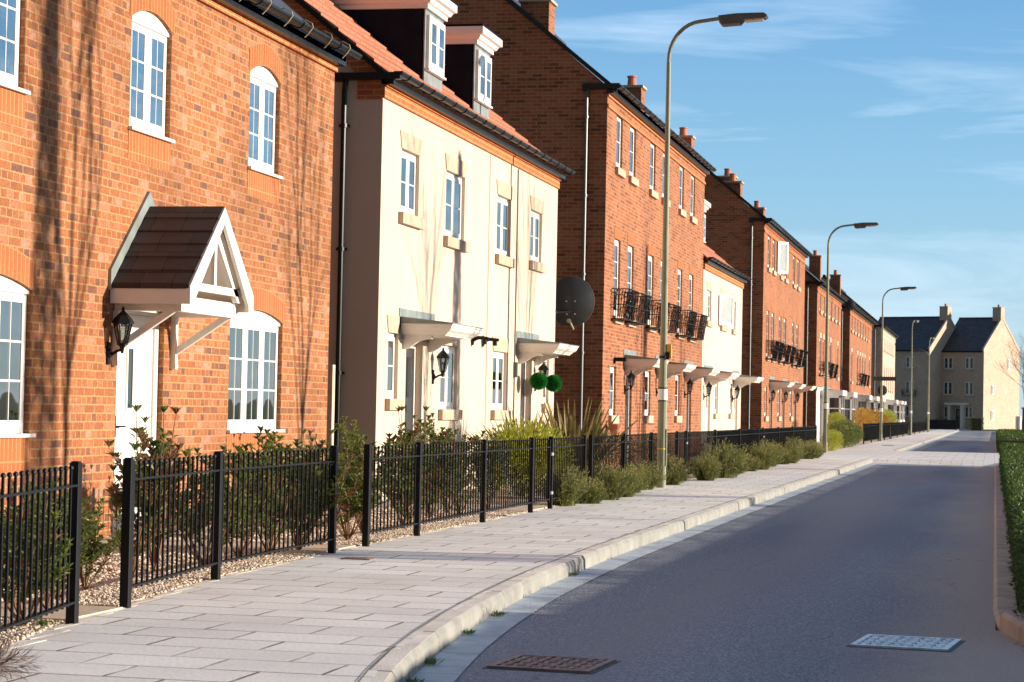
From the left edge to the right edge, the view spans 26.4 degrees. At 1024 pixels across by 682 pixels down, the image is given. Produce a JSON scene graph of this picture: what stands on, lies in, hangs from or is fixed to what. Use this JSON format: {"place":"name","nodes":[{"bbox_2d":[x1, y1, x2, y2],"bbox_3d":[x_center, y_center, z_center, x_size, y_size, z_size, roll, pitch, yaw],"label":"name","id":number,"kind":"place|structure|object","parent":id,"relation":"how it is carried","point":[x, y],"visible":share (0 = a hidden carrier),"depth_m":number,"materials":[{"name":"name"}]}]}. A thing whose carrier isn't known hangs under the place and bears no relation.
{"place":"outdoors","nodes":[
{"label":"outdoors","id":0,"kind":"place"},
{"bbox_2d":[1,506,479,602],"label":"gravel","id":1,"kind":"structure","parent":0,"point":[112,568],"depth_m":17.80,"materials":[{"name":"gravel"}]},
{"bbox_2d":[386,406,450,521],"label":"evergreen shrub","id":2,"kind":"object","parent":1,"relation":"on","point":[412,433],"visible":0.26,"depth_m":22.90,"materials":[{"name":"green plant"}]},
{"bbox_2d":[1,501,546,621],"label":"garden path","id":3,"kind":"structure","parent":0,"point":[84,611],"depth_m":18.60,"materials":[{"name":"concrete"}]},
{"bbox_2d":[4,482,98,608],"bbox_3d":[-2.710,1.207,12.861,0.570,0.756,0.568,2,-2,-34],"label":"evergreen shrub","id":4,"kind":"object","parent":3,"relation":"on","point":[90,521],"visible":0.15,"depth_m":12.78,"materials":[{"name":"green plant"}]},
{"bbox_2d":[291,429,357,544],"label":"evergreen shrub","id":5,"kind":"object","parent":3,"relation":"on","point":[342,477],"visible":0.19,"depth_m":19.13,"materials":[{"name":"green plant"}]},
{"bbox_2d":[451,433,512,508],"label":"evergreen shrub","id":6,"kind":"object","parent":3,"relation":"on","point":[493,437],"visible":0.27,"depth_m":26.50,"materials":[{"name":"green plant"}]},
{"bbox_2d":[1,429,934,646],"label":"garden bed","id":7,"kind":"object","parent":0,"point":[841,447],"visible":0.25,"depth_m":31.05,"materials":[{"name":"soil"}]},
{"bbox_2d":[18,477,100,600],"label":"evergreen shrub","id":8,"kind":"object","parent":7,"relation":"on","point":[84,543],"visible":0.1,"depth_m":13.44,"materials":[{"name":"green plant"}]},
{"bbox_2d":[102,404,191,570],"bbox_3d":[-2.662,1.071,15.939,0.688,1.222,0.567,2,-2,-25],"label":"evergreen shrub","id":9,"kind":"object","parent":7,"relation":"on","point":[154,452],"visible":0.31,"depth_m":15.97,"materials":[{"name":"green plant"}]},
{"bbox_2d":[159,440,270,564],"bbox_3d":[-2.258,1.226,16.329,0.821,0.953,0.721,2,-2,-32],"label":"evergreen shrub","id":10,"kind":"object","parent":7,"relation":"on","point":[265,457],"visible":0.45,"depth_m":16.34,"materials":[{"name":"green plant"}]},
{"bbox_2d":[192,425,291,556],"bbox_3d":[-2.136,1.198,17.255,0.788,1.069,0.554,1,-2,-8],"label":"evergreen shrub","id":11,"kind":"object","parent":7,"relation":"on","point":[267,441],"visible":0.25,"depth_m":17.22,"materials":[{"name":"green plant"}]},
{"bbox_2d":[0,498,558,646],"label":"gravel","id":12,"kind":"structure","parent":7,"relation":"on","point":[106,593],"depth_m":15.79,"materials":[{"name":"gravel"}]},
{"bbox_2d":[0,482,73,625],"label":"evergreen shrub","id":13,"kind":"object","parent":12,"relation":"on","point":[62,552],"visible":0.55,"depth_m":11.73,"materials":[{"name":"green plant"}]},
{"bbox_2d":[80,497,120,588],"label":"evergreen shrub","id":14,"kind":"object","parent":12,"relation":"on","point":[94,554],"visible":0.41,"depth_m":14.15,"materials":[{"name":"green plant"}]},
{"bbox_2d":[104,431,174,576],"bbox_3d":[-2.578,1.140,15.149,0.481,1.036,0.583,2,-2,-17],"label":"evergreen shrub","id":15,"kind":"object","parent":12,"relation":"on","point":[116,502],"visible":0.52,"depth_m":15.07,"materials":[{"name":"green plant"}]},
{"bbox_2d":[236,432,327,554],"bbox_3d":[-1.912,1.252,17.869,0.760,1.008,0.757,1,-2,4],"label":"evergreen shrub","id":16,"kind":"object","parent":12,"relation":"on","point":[278,446],"visible":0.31,"depth_m":17.80,"materials":[{"name":"green plant"}]},
{"bbox_2d":[319,435,382,539],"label":"evergreen shrub","id":17,"kind":"object","parent":12,"relation":"on","point":[354,506],"visible":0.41,"depth_m":19.82,"materials":[{"name":"green plant"}]},
{"bbox_2d":[358,434,435,528],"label":"evergreen shrub","id":18,"kind":"object","parent":12,"relation":"on","point":[405,437],"visible":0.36,"depth_m":21.95,"materials":[{"name":"green plant"}]},
{"bbox_2d":[430,466,498,514],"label":"green bush","id":19,"kind":"object","parent":12,"relation":"on","point":[464,492],"visible":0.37,"depth_m":24.75,"materials":[{"name":"green plant"}]},
{"bbox_2d":[277,438,345,549],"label":"evergreen shrub","id":20,"kind":"object","parent":7,"relation":"on","point":[337,495],"visible":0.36,"depth_m":18.24,"materials":[{"name":"green plant"}]},
{"bbox_2d":[326,365,334,464],"bbox_3d":[-2.207,1.144,26.322,0.100,1.720,0.100,1,-2,12],"label":"gate post","id":21,"kind":"object","parent":7,"relation":"on","point":[330,396],"visible":0.3,"depth_m":26.29,"materials":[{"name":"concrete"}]},
{"bbox_2d":[333,415,407,532],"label":"evergreen shrub","id":22,"kind":"object","parent":7,"relation":"on","point":[349,435],"visible":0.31,"depth_m":20.94,"materials":[{"name":"green plant"}]},
{"bbox_2d":[410,429,478,517],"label":"evergreen shrub","id":23,"kind":"object","parent":7,"relation":"on","point":[447,439],"visible":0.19,"depth_m":24.18,"materials":[{"name":"green plant"}]},
{"bbox_2d":[417,412,486,511],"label":"evergreen shrub","id":24,"kind":"object","parent":7,"relation":"on","point":[442,436],"visible":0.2,"depth_m":25.38,"materials":[{"name":"green plant"}]},
{"bbox_2d":[460,407,588,495],"bbox_3d":[0.115,1.541,30.788,1.771,1.293,1.562,0,-2,34],"label":"sword plant","id":25,"kind":"object","parent":7,"relation":"on","point":[540,421],"visible":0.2,"depth_m":30.76,"materials":[{"name":"green plant"}]},
{"bbox_2d":[477,417,578,497],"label":"yellow bush","id":26,"kind":"object","parent":7,"relation":"on","point":[514,434],"visible":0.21,"depth_m":30.04,"materials":[{"name":"green plant"}]},
{"bbox_2d":[507,394,637,475],"bbox_3d":[0.905,1.506,32.342,2.041,1.490,1.800,1,-2,10],"label":"sword plant","id":27,"kind":"object","parent":7,"relation":"on","point":[569,428],"visible":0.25,"depth_m":32.31,"materials":[{"name":"green plant"}]},
{"bbox_2d":[690,453,724,480],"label":"feathery shrub","id":28,"kind":"object","parent":7,"relation":"on","point":[707,470],"visible":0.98,"depth_m":39.53,"materials":[{"name":"green plant"}]},
{"bbox_2d":[828,419,863,447],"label":"green bush","id":29,"kind":"object","parent":7,"relation":"on","point":[848,427],"visible":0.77,"depth_m":82.88,"materials":[{"name":"green plant"}]},
{"bbox_2d":[852,407,878,439],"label":"orange bush","id":30,"kind":"object","parent":7,"relation":"on","point":[866,416],"visible":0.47,"depth_m":108.60,"materials":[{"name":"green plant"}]},
{"bbox_2d":[863,422,890,443],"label":"railing fence","id":31,"kind":"object","parent":7,"relation":"on","point":[871,431],"visible":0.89,"depth_m":102.09,"materials":[{"name":"black metal"}]},
{"bbox_2d":[891,421,908,438],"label":"railing fence","id":32,"kind":"object","parent":7,"relation":"on","point":[899,428],"visible":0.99,"depth_m":128.76,"materials":[{"name":"black metal"}]},
{"bbox_2d":[0,429,954,681],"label":"pavement","id":33,"kind":"structure","parent":0,"point":[331,617],"depth_m":13.78,"materials":[{"name":"concrete"}]},
{"bbox_2d":[0,634,48,681],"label":"dry tuft","id":34,"kind":"object","parent":33,"relation":"on","point":[7,659],"visible":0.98,"depth_m":9.77,"materials":[{"name":"beige plant"}]},
{"bbox_2d":[0,461,82,633],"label":"railing fence","id":35,"kind":"object","parent":33,"relation":"on","point":[74,486],"visible":0.93,"depth_m":11.40,"materials":[{"name":"black metal"}]},
{"bbox_2d":[119,445,337,607],"bbox_3d":[-1.949,1.249,15.688,0.155,0.928,5.279,1,-2,9],"label":"railing fence","id":36,"kind":"object","parent":33,"relation":"on","point":[127,584],"visible":0.95,"depth_m":15.17,"materials":[{"name":"black metal"}]},
{"bbox_2d":[1,505,560,654],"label":"path edging","id":37,"kind":"object","parent":33,"relation":"on","point":[96,615],"visible":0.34,"depth_m":14.40,"materials":[{"name":"concrete"}]},
{"bbox_2d":[362,437,534,546],"bbox_3d":[-0.526,1.492,22.664,0.062,0.928,7.066,1,-2,12],"label":"railing fence","id":38,"kind":"object","parent":33,"relation":"on","point":[526,481],"visible":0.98,"depth_m":21.95,"materials":[{"name":"black metal"}]},
{"bbox_2d":[535,464,593,505],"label":"feathery shrub","id":39,"kind":"object","parent":33,"relation":"on","point":[572,492],"visible":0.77,"depth_m":28.00,"materials":[{"name":"green plant"}]},
{"bbox_2d":[547,435,586,508],"bbox_3d":[0.723,1.691,28.345,0.056,0.928,2.306,1,-2,12],"label":"railing fence","id":40,"kind":"object","parent":33,"relation":"on","point":[582,450],"visible":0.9,"depth_m":28.12,"materials":[{"name":"black metal"}]},
{"bbox_2d":[533,438,553,504],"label":"garden gate","id":41,"kind":"structure","parent":40,"relation":"attached to","point":[541,472],"depth_m":26.79,"materials":[{"name":"black metal"}]},
{"bbox_2d":[575,476,613,503],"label":"feathery shrub","id":42,"kind":"object","parent":33,"relation":"on","point":[597,494],"visible":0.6,"depth_m":28.84,"materials":[{"name":"green plant"}]},
{"bbox_2d":[570,458,643,499],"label":"feathery shrub","id":43,"kind":"object","parent":33,"relation":"on","point":[618,489],"visible":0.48,"depth_m":30.19,"materials":[{"name":"green plant"}]},
{"bbox_2d":[608,466,645,496],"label":"feathery shrub","id":44,"kind":"object","parent":33,"relation":"on","point":[634,491],"visible":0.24,"depth_m":31.30,"materials":[{"name":"green plant"}]},
{"bbox_2d":[588,431,678,485],"bbox_3d":[1.968,1.889,33.981,0.056,0.928,8.356,1,-2,12],"label":"railing fence","id":45,"kind":"object","parent":33,"relation":"on","point":[650,455],"visible":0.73,"depth_m":32.80,"materials":[{"name":"black metal"}]},
{"bbox_2d":[614,460,657,492],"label":"feathery shrub","id":46,"kind":"object","parent":33,"relation":"on","point":[641,474],"visible":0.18,"depth_m":33.01,"materials":[{"name":"green plant"}]},
{"bbox_2d":[614,458,673,489],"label":"feathery shrub","id":47,"kind":"object","parent":33,"relation":"on","point":[656,481],"visible":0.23,"depth_m":34.39,"materials":[{"name":"green plant"}]},
{"bbox_2d":[357,435,939,681],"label":"moss line","id":48,"kind":"object","parent":33,"relation":"on","point":[365,672],"visible":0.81,"depth_m":13.85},
{"bbox_2d":[636,453,697,484],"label":"feathery shrub","id":49,"kind":"object","parent":33,"relation":"on","point":[676,477],"visible":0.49,"depth_m":36.80,"materials":[{"name":"green plant"}]},
{"bbox_2d":[656,12,768,487],"bbox_3d":[3.243,-1.436,35.456,1.684,7.756,0.260,1,-2,12],"label":"street lamp","id":50,"kind":"object","parent":33,"relation":"on","point":[733,19],"visible":0.97,"depth_m":35.54,"materials":[{"name":"metal"}]},
{"bbox_2d":[683,428,758,480],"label":"railing fence","id":51,"kind":"object","parent":33,"relation":"on","point":[739,436],"visible":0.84,"depth_m":43.20,"materials":[{"name":"black metal"}]},
{"bbox_2d":[687,438,755,477],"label":"feathery shrub","id":52,"kind":"object","parent":33,"relation":"on","point":[732,466],"visible":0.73,"depth_m":41.36,"materials":[{"name":"green plant"}]},
{"bbox_2d":[742,439,783,469],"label":"feathery shrub","id":53,"kind":"object","parent":33,"relation":"on","point":[765,455],"visible":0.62,"depth_m":48.00,"materials":[{"name":"green plant"}]},
{"bbox_2d":[762,425,816,451],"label":"railing fence","id":54,"kind":"object","parent":33,"relation":"on","point":[782,434],"visible":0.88,"depth_m":58.58,"materials":[{"name":"black metal"}]},
{"bbox_2d":[820,429,844,450],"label":"yellow bush","id":55,"kind":"object","parent":33,"relation":"on","point":[833,437],"visible":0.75,"depth_m":74.04,"materials":[{"name":"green plant"}]},
{"bbox_2d":[823,222,878,452],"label":"street lamp","id":56,"kind":"object","parent":33,"relation":"on","point":[825,402],"visible":0.98,"depth_m":70.93,"materials":[{"name":"metal"}]},
{"bbox_2d":[874,287,916,440],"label":"street lamp","id":57,"kind":"object","parent":33,"relation":"on","point":[881,379],"visible":0.99,"depth_m":105.56,"materials":[{"name":"metal"}]},
{"bbox_2d":[926,418,955,429],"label":"dark fence","id":58,"kind":"object","parent":33,"relation":"on","point":[936,424],"visible":0.76,"depth_m":207.92,"materials":[{"name":"black metal"}]},
{"bbox_2d":[412,430,1023,681],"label":"road","id":59,"kind":"structure","parent":0,"point":[809,585],"depth_m":16.10,"materials":[{"name":"asphalt"}]},
{"bbox_2d":[482,654,620,674],"bbox_3d":[0.216,1.716,11.625,0.590,0.016,0.640,1,-2,16],"label":"manhole cover","id":60,"kind":"object","parent":59,"relation":"on","point":[554,664],"visible":1,"depth_m":11.56,"materials":[{"name":"metal"}]},
{"bbox_2d":[369,430,958,681],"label":"kerb","id":61,"kind":"structure","parent":59,"relation":"on","point":[436,636],"depth_m":16.13,"materials":[{"name":"concrete"}]},
{"bbox_2d":[412,431,959,681],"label":"drainage channel","id":62,"kind":"object","parent":59,"relation":"on","point":[460,662],"visible":0.91,"depth_m":15.40,"materials":[{"name":"concrete"}]},
{"bbox_2d":[35,539,581,681],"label":"weeds","id":63,"kind":"object","parent":62,"relation":"on","point":[432,661],"visible":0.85,"depth_m":11.98,"materials":[{"name":"green plant"}]},
{"bbox_2d":[846,634,964,651],"bbox_3d":[2.357,1.803,13.065,0.610,0.016,0.700,1,-2,18],"label":"manhole cover","id":64,"kind":"object","parent":59,"relation":"on","point":[916,643],"visible":1,"depth_m":13.00,"materials":[{"name":"metal"}]},
{"bbox_2d":[870,451,999,465],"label":"raised crossing","id":65,"kind":"object","parent":59,"relation":"on","point":[941,458],"visible":0.89,"depth_m":64.50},
{"bbox_2d":[517,0,1023,415],"label":"sky","id":66,"kind":"structure","parent":0,"point":[906,117],"materials":[{"name":"blue"}]},
{"bbox_2d":[940,428,1021,610],"bbox_3d":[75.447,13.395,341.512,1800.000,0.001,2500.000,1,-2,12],"label":"ground","id":67,"kind":"structure","parent":0,"point":[984,430],"depth_m":240.20,"materials":[{"name":"green plant"}]},
{"bbox_2d":[878,304,955,421],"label":"buff house","id":68,"kind":"structure","parent":67,"relation":"on","point":[941,328],"depth_m":231.90,"materials":[{"name":"brick"}]},
{"bbox_2d":[941,305,1020,429],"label":"buff house","id":69,"kind":"structure","parent":67,"relation":"on","point":[976,382],"depth_m":232.08,"materials":[{"name":"brick"}]},
{"bbox_2d":[993,432,1023,644],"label":"kerb","id":70,"kind":"structure","parent":67,"relation":"on","point":[1009,623],"depth_m":17.83,"materials":[{"name":"concrete"}]},
{"bbox_2d":[1007,514,1023,604],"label":"verge","id":71,"kind":"structure","parent":67,"relation":"on","point":[1015,580],"depth_m":17.12,"materials":[{"name":"plant"}]},
{"bbox_2d":[995,429,1023,452],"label":"box hedge","id":72,"kind":"object","parent":71,"relation":"on","point":[1015,436],"visible":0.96,"depth_m":79.83,"materials":[{"name":"plant"}]},
{"bbox_2d":[998,442,1023,501],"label":"box hedge","id":73,"kind":"object","parent":71,"relation":"on","point":[1011,453],"visible":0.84,"depth_m":41.11,"materials":[{"name":"plant"}]},
{"bbox_2d":[1002,463,1023,616],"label":"box hedge","id":74,"kind":"object","parent":71,"relation":"on","point":[1014,494],"visible":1,"depth_m":18.02,"materials":[{"name":"plant"}]},
{"label":"back lawn","id":75,"kind":"structure","parent":0,"visible":0},
{"bbox_2d":[0,0,361,537],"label":"brick house","id":76,"kind":"structure","parent":75,"relation":"on","point":[166,167],"depth_m":20.41,"materials":[{"name":"brick"}]},
{"bbox_2d":[0,0,30,127],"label":"window","id":77,"kind":"structure","parent":76,"relation":"in","point":[12,97],"depth_m":17.68,"materials":[{"name":"white plastic"}]},
{"bbox_2d":[0,243,36,471],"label":"window","id":78,"kind":"structure","parent":76,"relation":"in","point":[14,448],"depth_m":17.80,"materials":[{"name":"white plastic"}]},
{"bbox_2d":[113,314,152,531],"bbox_3d":[-3.531,0.762,20.377,0.104,2.007,0.934,1,-2,12],"label":"door","id":79,"kind":"structure","parent":76,"relation":"in","point":[134,375],"depth_m":20.37,"materials":[{"name":"white plastic"}]},
{"bbox_2d":[128,0,175,170],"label":"window","id":80,"kind":"structure","parent":76,"relation":"in","point":[148,144],"depth_m":20.57,"materials":[{"name":"white plastic"}]},
{"bbox_2d":[226,287,284,457],"bbox_3d":[-2.793,0.339,23.569,0.165,1.836,1.840,1,-2,12],"label":"window","id":81,"kind":"structure","parent":76,"relation":"in","point":[253,348],"depth_m":23.59,"materials":[{"name":"white plastic"}]},
{"bbox_2d":[247,43,282,203],"bbox_3d":[-2.719,-2.382,23.741,0.165,1.688,1.120,1,-2,12],"label":"window","id":82,"kind":"structure","parent":76,"relation":"in","point":[262,182],"depth_m":23.74,"materials":[{"name":"white plastic"}]},
{"bbox_2d":[282,0,578,500],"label":"cream house","id":83,"kind":"structure","parent":75,"relation":"on","point":[446,179],"depth_m":31.42,"materials":[{"name":"paint"}]},
{"bbox_2d":[385,314,403,409],"bbox_3d":[-1.598,0.289,28.902,0.190,1.248,0.720,1,-2,12],"label":"window","id":84,"kind":"structure","parent":83,"relation":"in","point":[393,322],"depth_m":28.91,"materials":[{"name":"white plastic"}]},
{"bbox_2d":[404,348,412,432],"bbox_3d":[-1.485,1.077,29.966,0.052,1.967,0.754,1,-2,12],"label":"door","id":85,"kind":"structure","parent":83,"relation":"in","point":[409,352],"depth_m":30.14,"materials":[{"name":"white wood"}]},
{"bbox_2d":[398,130,424,229],"bbox_3d":[-1.404,-2.171,29.632,0.190,1.238,1.140,1,-2,12],"label":"window","id":86,"kind":"structure","parent":83,"relation":"in","point":[406,215],"depth_m":29.64,"materials":[{"name":"white plastic"}]},
{"bbox_2d":[438,339,462,419],"bbox_3d":[-0.943,0.494,31.876,0.190,1.308,1.220,1,-2,12],"label":"window","id":87,"kind":"structure","parent":83,"relation":"in","point":[446,412],"depth_m":31.95,"materials":[{"name":"white plastic"}]},
{"bbox_2d":[443,153,469,252],"bbox_3d":[-0.856,-2.014,32.119,0.190,1.338,1.360,1,-2,12],"label":"window","id":88,"kind":"structure","parent":83,"relation":"in","point":[452,237],"depth_m":32.12,"materials":[{"name":"white plastic"}]},
{"bbox_2d":[490,336,510,419],"bbox_3d":[-0.225,0.603,35.125,0.190,1.318,1.200,1,-2,12],"label":"window","id":89,"kind":"structure","parent":83,"relation":"in","point":[502,345],"depth_m":35.16,"materials":[{"name":"white plastic"}]},
{"bbox_2d":[495,179,515,267],"bbox_3d":[-0.153,-1.882,35.299,0.190,1.338,1.240,1,-2,12],"label":"window","id":90,"kind":"structure","parent":83,"relation":"in","point":[505,190],"depth_m":35.31,"materials":[{"name":"white plastic"}]},
{"bbox_2d":[529,195,545,272],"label":"window","id":91,"kind":"structure","parent":83,"relation":"in","point":[537,205],"depth_m":37.80,"materials":[{"name":"white plastic"}]},
{"bbox_2d":[530,372,547,389],"bbox_3d":[0.449,0.510,36.517,0.302,0.621,0.303,1,-2,12],"label":"topiary ball","id":92,"kind":"object","parent":83,"relation":"hanging from","point":[538,380],"visible":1,"depth_m":36.43,"materials":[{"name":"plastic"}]},
{"bbox_2d":[546,367,561,391],"bbox_3d":[0.713,0.555,37.482,0.302,0.641,0.303,1,-2,12],"label":"topiary ball","id":93,"kind":"object","parent":83,"relation":"hanging from","point":[554,383],"visible":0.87,"depth_m":37.39,"materials":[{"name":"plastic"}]},
{"bbox_2d":[555,276,594,329],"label":"satellite dish","id":94,"kind":"object","parent":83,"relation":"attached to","point":[575,300],"visible":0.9,"depth_m":40.05,"materials":[{"name":"paint"}]},
{"bbox_2d":[443,0,720,470],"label":"terrace house","id":95,"kind":"structure","parent":75,"relation":"on","point":[552,97],"depth_m":45.34,"materials":[{"name":"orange brick"}]},
{"bbox_2d":[608,367,618,423],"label":"window","id":96,"kind":"structure","parent":95,"relation":"in","point":[611,417],"depth_m":45.61,"materials":[{"name":"white plastic"}]},
{"bbox_2d":[612,227,622,324],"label":"window","id":97,"kind":"structure","parent":95,"relation":"in","point":[617,232],"depth_m":45.93,"materials":[{"name":"white plastic"}]},
{"bbox_2d":[615,115,625,178],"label":"window","id":98,"kind":"structure","parent":95,"relation":"in","point":[620,172],"depth_m":45.99,"materials":[{"name":"white plastic"}]},
{"bbox_2d":[626,234,636,327],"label":"window","id":99,"kind":"structure","parent":95,"relation":"in","point":[631,239],"depth_m":47.64,"materials":[{"name":"white plastic"}]},
{"bbox_2d":[628,125,638,186],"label":"window","id":100,"kind":"structure","parent":95,"relation":"in","point":[632,180],"depth_m":47.71,"materials":[{"name":"white plastic"}]},
{"bbox_2d":[646,244,655,332],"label":"window","id":101,"kind":"structure","parent":95,"relation":"in","point":[651,249],"depth_m":50.42,"materials":[{"name":"white plastic"}]},
{"bbox_2d":[649,142,658,199],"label":"window","id":102,"kind":"structure","parent":95,"relation":"in","point":[652,193],"depth_m":50.50,"materials":[{"name":"white plastic"}]},
{"bbox_2d":[671,127,763,448],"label":"cream house","id":103,"kind":"structure","parent":75,"relation":"on","point":[723,284],"depth_m":62.95,"materials":[{"name":"paint"}]},
{"bbox_2d":[650,117,816,428],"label":"terrace house","id":104,"kind":"structure","parent":75,"relation":"on","point":[767,256],"depth_m":75.54,"materials":[{"name":"orange brick"}]},
{"bbox_2d":[802,268,856,441],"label":"terrace house","id":105,"kind":"structure","parent":75,"relation":"on","point":[842,401],"depth_m":98.90,"materials":[{"name":"orange brick"}]},
{"bbox_2d":[820,390,846,441],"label":"bay window","id":106,"kind":"structure","parent":105,"relation":"in","point":[836,398],"depth_m":98.98,"materials":[{"name":"white plastic"}]},
{"bbox_2d":[844,392,856,435],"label":"bay window","id":107,"kind":"structure","parent":105,"relation":"in","point":[849,407],"depth_m":106.53,"materials":[{"name":"white plastic"}]},
{"bbox_2d":[805,250,885,422],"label":"terrace house","id":108,"kind":"structure","parent":75,"relation":"on","point":[857,324],"depth_m":123.34,"materials":[{"name":"orange brick"}]},
{"bbox_2d":[821,275,905,421],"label":"terrace house","id":109,"kind":"structure","parent":75,"relation":"on","point":[889,341],"depth_m":153.95,"materials":[{"name":"paint"}]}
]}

